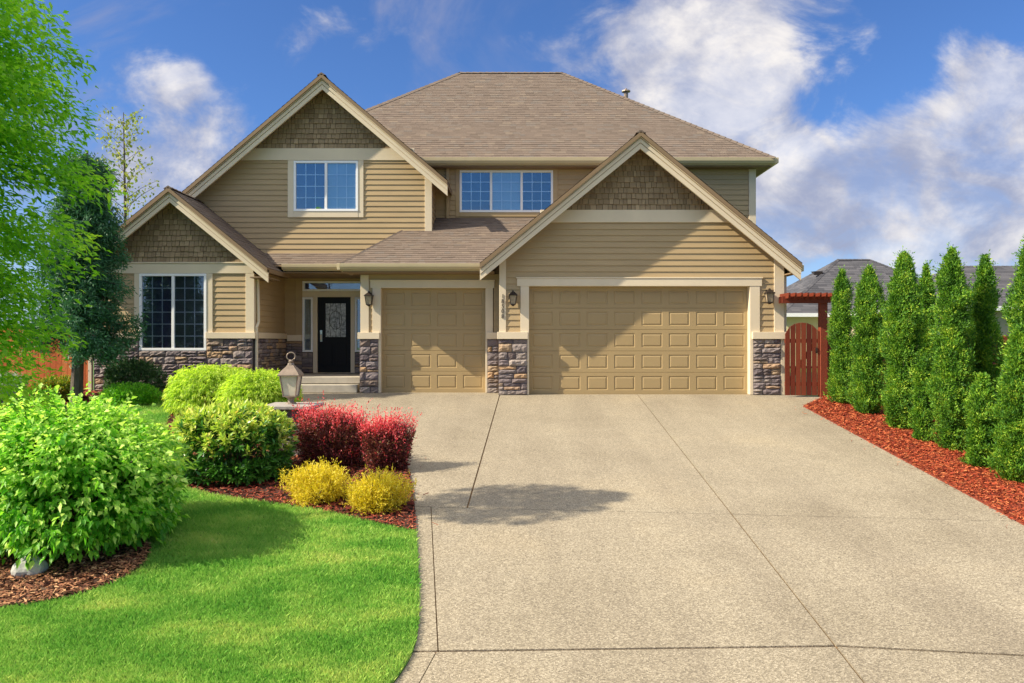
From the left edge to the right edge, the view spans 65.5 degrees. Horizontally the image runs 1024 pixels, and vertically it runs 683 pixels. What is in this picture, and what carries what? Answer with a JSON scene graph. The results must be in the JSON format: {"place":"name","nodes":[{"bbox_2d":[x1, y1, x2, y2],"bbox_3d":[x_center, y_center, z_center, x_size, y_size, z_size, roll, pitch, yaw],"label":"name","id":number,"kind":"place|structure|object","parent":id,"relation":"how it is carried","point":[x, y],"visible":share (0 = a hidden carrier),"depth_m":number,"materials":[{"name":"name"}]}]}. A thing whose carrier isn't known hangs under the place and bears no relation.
{"place":"outdoors","nodes":[
{"label":"outdoors","id":0,"kind":"place"},
{"bbox_2d":[0,400,422,682],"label":"lawn","id":1,"kind":"structure","parent":0,"point":[399,674],"depth_m":6.35,"materials":[{"name":"green plant"}]},
{"bbox_2d":[0,0,1023,325],"label":"sky","id":2,"kind":"structure","parent":0,"point":[890,125],"materials":[{"name":"blue"}]},
{"bbox_2d":[93,361,1004,401],"bbox_3d":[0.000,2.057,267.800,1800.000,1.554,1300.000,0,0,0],"label":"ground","id":3,"kind":"structure","parent":0,"point":[795,381],"depth_m":22.65,"materials":[{"name":"brown soil"}]},
{"bbox_2d":[0,0,128,439],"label":"maple tree","id":4,"kind":"object","parent":3,"relation":"on","point":[21,139],"visible":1,"depth_m":3.07,"materials":[{"name":"green plant"}]},
{"bbox_2d":[0,522,151,607],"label":"bark mulch","id":5,"kind":"object","parent":3,"relation":"on","point":[87,575],"visible":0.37,"depth_m":7.26,"materials":[{"name":"brown wood"}]},
{"bbox_2d":[11,554,48,577],"bbox_3d":[-4.451,2.095,7.340,0.297,0.263,0.240,0,0,0],"label":"rock","id":6,"kind":"object","parent":5,"relation":"on","point":[36,568],"visible":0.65,"depth_m":7.25,"materials":[{"name":"grey stone"}]},
{"bbox_2d":[0,381,197,570],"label":"leafy shrub","id":7,"kind":"object","parent":5,"relation":"on","point":[84,476],"visible":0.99,"depth_m":7.60,"materials":[{"name":"green plant"}]},
{"bbox_2d":[89,105,159,221],"bbox_3d":[-15.290,-4.152,31.604,3.704,10.692,3.786,0,0,25],"label":"young tree","id":8,"kind":"object","parent":3,"relation":"on","point":[123,161],"visible":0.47,"depth_m":31.75,"materials":[{"name":"green plant"}]},
{"bbox_2d":[0,389,437,530],"bbox_3d":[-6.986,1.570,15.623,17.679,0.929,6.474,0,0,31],"label":"bark mulch","id":9,"kind":"object","parent":3,"relation":"on","point":[238,490],"visible":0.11,"depth_m":10.02,"materials":[{"name":"brown wood"}]},
{"bbox_2d":[0,371,28,402],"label":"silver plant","id":10,"kind":"object","parent":9,"relation":"on","point":[14,374],"visible":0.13,"depth_m":16.59,"materials":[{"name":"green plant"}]},
{"bbox_2d":[0,329,87,389],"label":"wooden fence","id":11,"kind":"object","parent":9,"relation":"on","point":[58,364],"visible":0.09,"depth_m":19.00,"materials":[{"name":"orange wood"}]},
{"bbox_2d":[30,374,84,401],"bbox_3d":[-9.651,0.983,16.912,1.083,0.609,0.927,0,0,0],"label":"spirea","id":12,"kind":"object","parent":9,"relation":"on","point":[63,382],"visible":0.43,"depth_m":16.67,"materials":[{"name":"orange plant"}]},
{"bbox_2d":[11,146,150,402],"bbox_3d":[-8.814,-1.348,16.424,2.467,5.351,2.541,0,0,-39],"label":"blue conifer","id":13,"kind":"object","parent":9,"relation":"on","point":[96,317],"visible":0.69,"depth_m":16.15,"materials":[{"name":"green plant"}]},
{"bbox_2d":[98,381,163,404],"bbox_3d":[-7.771,1.069,16.332,1.281,0.547,1.059,0,0,0],"label":"box shrub","id":14,"kind":"object","parent":9,"relation":"on","point":[144,392],"visible":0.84,"depth_m":16.08,"materials":[{"name":"green plant"}]},
{"bbox_2d":[102,355,168,391],"bbox_3d":[-8.292,0.761,17.461,1.421,0.944,1.271,0,0,0],"label":"dark shrub","id":15,"kind":"object","parent":9,"relation":"on","point":[146,372],"visible":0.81,"depth_m":17.23,"materials":[{"name":"green plant"}]},
{"bbox_2d":[161,362,252,416],"bbox_3d":[-5.835,0.941,15.567,1.975,1.089,1.749,0,0,0],"label":"laceleaf maple","id":16,"kind":"object","parent":9,"relation":"on","point":[186,388],"visible":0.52,"depth_m":15.10,"materials":[{"name":"plant"}]},
{"bbox_2d":[168,398,299,486],"bbox_3d":[-3.757,1.321,10.828,1.738,1.150,1.632,0,0,0],"label":"rhododendron","id":17,"kind":"object","parent":9,"relation":"on","point":[252,425],"visible":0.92,"depth_m":10.38,"materials":[{"name":"green plant"}]},
{"bbox_2d":[211,367,302,407],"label":"laceleaf maple","id":18,"kind":"object","parent":9,"relation":"on","point":[264,385],"visible":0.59,"depth_m":14.65,"materials":[{"name":"plant"}]},
{"bbox_2d":[267,352,323,455],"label":"lamp pillar","id":19,"kind":"structure","parent":9,"relation":"on","point":[290,374],"depth_m":12.09,"materials":[{"name":"stone"}]},
{"bbox_2d":[275,456,355,507],"bbox_3d":[-2.360,1.729,9.700,0.971,0.668,0.884,0,0,-32],"label":"golden shrub","id":20,"kind":"object","parent":9,"relation":"on","point":[317,482],"visible":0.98,"depth_m":9.56,"materials":[{"name":"yellow plant"}]},
{"bbox_2d":[292,390,372,466],"bbox_3d":[-2.609,1.289,11.528,1.174,1.165,0.949,0,0,0],"label":"barberry","id":21,"kind":"object","parent":9,"relation":"on","point":[345,447],"visible":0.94,"depth_m":11.31,"materials":[{"name":"red plant"}]},
{"bbox_2d":[339,463,418,516],"bbox_3d":[-1.560,1.773,9.361,0.943,0.655,0.848,0,0,-21],"label":"golden shrub","id":22,"kind":"object","parent":9,"relation":"on","point":[379,492],"visible":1,"depth_m":9.21,"materials":[{"name":"yellow plant"}]},
{"bbox_2d":[355,404,421,470],"bbox_3d":[-1.767,1.389,11.257,0.912,0.998,0.765,0,0,31],"label":"barberry","id":23,"kind":"object","parent":9,"relation":"on","point":[384,444],"visible":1,"depth_m":11.12,"materials":[{"name":"red plant"}]},
{"bbox_2d":[88,72,803,394],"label":"house","id":24,"kind":"structure","parent":3,"relation":"on","point":[514,233],"depth_m":18.60,"materials":[{"name":"wood"}]},
{"bbox_2d":[139,274,206,350],"bbox_3d":[-7.906,-0.687,18.630,1.565,1.794,0.160,0,0,0],"label":"window","id":25,"kind":"structure","parent":24,"relation":"in","point":[159,300],"depth_m":18.70,"materials":[{"name":"glass"}]},
{"bbox_2d":[293,161,357,210],"bbox_3d":[-4.678,-3.909,20.060,1.621,1.271,0.120,0,0,0],"label":"window","id":26,"kind":"structure","parent":24,"relation":"in","point":[318,185],"depth_m":20.09,"materials":[{"name":"glass"}]},
{"bbox_2d":[318,297,350,372],"bbox_3d":[-4.705,-0.176,21.072,0.874,1.995,0.116,0,0,0],"label":"front door","id":27,"kind":"structure","parent":24,"relation":"in","point":[334,313],"depth_m":21.07,"materials":[{"name":"black wood"}]},
{"bbox_2d":[382,288,484,391],"bbox_3d":[-1.824,-0.025,18.623,2.421,2.429,0.054,0,0,0],"label":"garage door","id":28,"kind":"structure","parent":24,"relation":"in","point":[433,339],"depth_m":18.60,"materials":[{"name":"beige metal"}]},
{"bbox_2d":[460,170,552,211],"bbox_3d":[-0.150,-3.974,21.110,2.472,1.113,0.120,0,0,0],"label":"window","id":29,"kind":"structure","parent":24,"relation":"in","point":[480,190],"depth_m":21.14,"materials":[{"name":"glass"}]},
{"bbox_2d":[529,287,747,393],"bbox_3d":[2.844,-0.023,17.973,4.928,2.426,0.054,0,0,0],"label":"garage door","id":30,"kind":"structure","parent":24,"relation":"in","point":[583,340],"depth_m":17.95,"materials":[{"name":"beige metal"}]},
{"bbox_2d":[779,293,833,396],"bbox_3d":[6.453,0.133,17.520,1.098,2.375,0.680,0,0,0],"label":"pergola","id":31,"kind":"object","parent":3,"relation":"on","point":[822,300],"visible":0.89,"depth_m":17.44,"materials":[{"name":"brown wood"}]},
{"bbox_2d":[785,323,818,394],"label":"garden gate","id":32,"kind":"structure","parent":31,"relation":"attached to","point":[805,371],"depth_m":17.48,"materials":[{"name":"brown wood"}]},
{"bbox_2d":[787,259,920,365],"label":"neighbour house","id":33,"kind":"structure","parent":3,"relation":"on","point":[820,280],"depth_m":40.56,"materials":[{"name":"beige paint"}]},
{"bbox_2d":[795,395,1023,530],"bbox_3d":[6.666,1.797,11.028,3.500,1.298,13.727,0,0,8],"label":"bark mulch","id":34,"kind":"object","parent":3,"relation":"on","point":[816,408],"visible":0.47,"depth_m":11.91,"materials":[{"name":"brown wood"}]},
{"bbox_2d":[823,265,855,403],"bbox_3d":[6.859,-0.114,16.640,0.719,3.004,0.768,0,0,0],"label":"arborvitae","id":35,"kind":"object","parent":34,"relation":"on","point":[840,360],"visible":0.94,"depth_m":16.53,"materials":[{"name":"green plant"}]},
{"bbox_2d":[844,263,888,413],"bbox_3d":[7.015,-0.055,15.531,0.998,3.047,0.925,0,0,34],"label":"arborvitae","id":36,"kind":"object","parent":34,"relation":"on","point":[866,385],"visible":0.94,"depth_m":15.37,"materials":[{"name":"green plant"}]},
{"bbox_2d":[875,246,932,429],"bbox_3d":[6.908,-0.045,14.047,0.924,3.309,0.995,0,0,34],"label":"arborvitae","id":37,"kind":"object","parent":34,"relation":"on","point":[904,322],"visible":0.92,"depth_m":13.90,"materials":[{"name":"green plant"}]},
{"bbox_2d":[906,353,936,442],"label":"arborvitae","id":38,"kind":"object","parent":34,"relation":"on","point":[922,424],"visible":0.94,"depth_m":12.99,"materials":[{"name":"green plant"}]},
{"bbox_2d":[918,259,939,420],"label":"arborvitae","id":39,"kind":"object","parent":34,"relation":"on","point":[926,279],"visible":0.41,"depth_m":14.71,"materials":[{"name":"green plant"}]},
{"bbox_2d":[924,242,980,451],"bbox_3d":[6.866,0.087,12.423,0.802,3.347,0.763,0,0,-45],"label":"arborvitae","id":40,"kind":"object","parent":34,"relation":"on","point":[954,359],"visible":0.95,"depth_m":12.31,"materials":[{"name":"green plant"}]},
{"bbox_2d":[957,371,1000,468],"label":"arborvitae","id":41,"kind":"object","parent":34,"relation":"on","point":[979,424],"visible":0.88,"depth_m":11.26,"materials":[{"name":"green plant"}]},
{"bbox_2d":[968,250,1004,426],"bbox_3d":[7.619,0.121,12.806,0.745,3.230,0.734,0,0,26],"label":"arborvitae","id":42,"kind":"object","parent":34,"relation":"on","point":[986,295],"visible":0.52,"depth_m":12.69,"materials":[{"name":"green plant"}]},
{"bbox_2d":[980,318,1023,483],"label":"arborvitae","id":43,"kind":"object","parent":34,"relation":"on","point":[1008,449],"visible":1,"depth_m":10.51,"materials":[{"name":"green plant"}]},
{"bbox_2d":[996,237,1023,349],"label":"arborvitae","id":44,"kind":"object","parent":34,"relation":"on","point":[1016,304],"visible":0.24,"depth_m":11.62,"materials":[{"name":"green plant"}]},
{"bbox_2d":[828,336,1008,399],"bbox_3d":[10.959,0.604,17.585,8.073,1.472,0.130,0,0,0],"label":"wooden fence","id":45,"kind":"object","parent":3,"relation":"on","point":[1005,339],"visible":0.02,"depth_m":17.52,"materials":[{"name":"brown wood"}]},
{"bbox_2d":[849,266,1020,335],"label":"neighbour house","id":46,"kind":"structure","parent":3,"relation":"on","point":[1005,274],"depth_m":33.84,"materials":[{"name":"grey"}]},
{"bbox_2d":[414,395,863,682],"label":"joint","id":47,"kind":"object","parent":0,"point":[567,650],"visible":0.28,"depth_m":7.88,"materials":[{"name":"grey concrete"}]},
{"bbox_2d":[300,392,1023,682],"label":"driveway","id":48,"kind":"structure","parent":0,"point":[602,538],"depth_m":8.07,"materials":[{"name":"concrete"}]}
]}

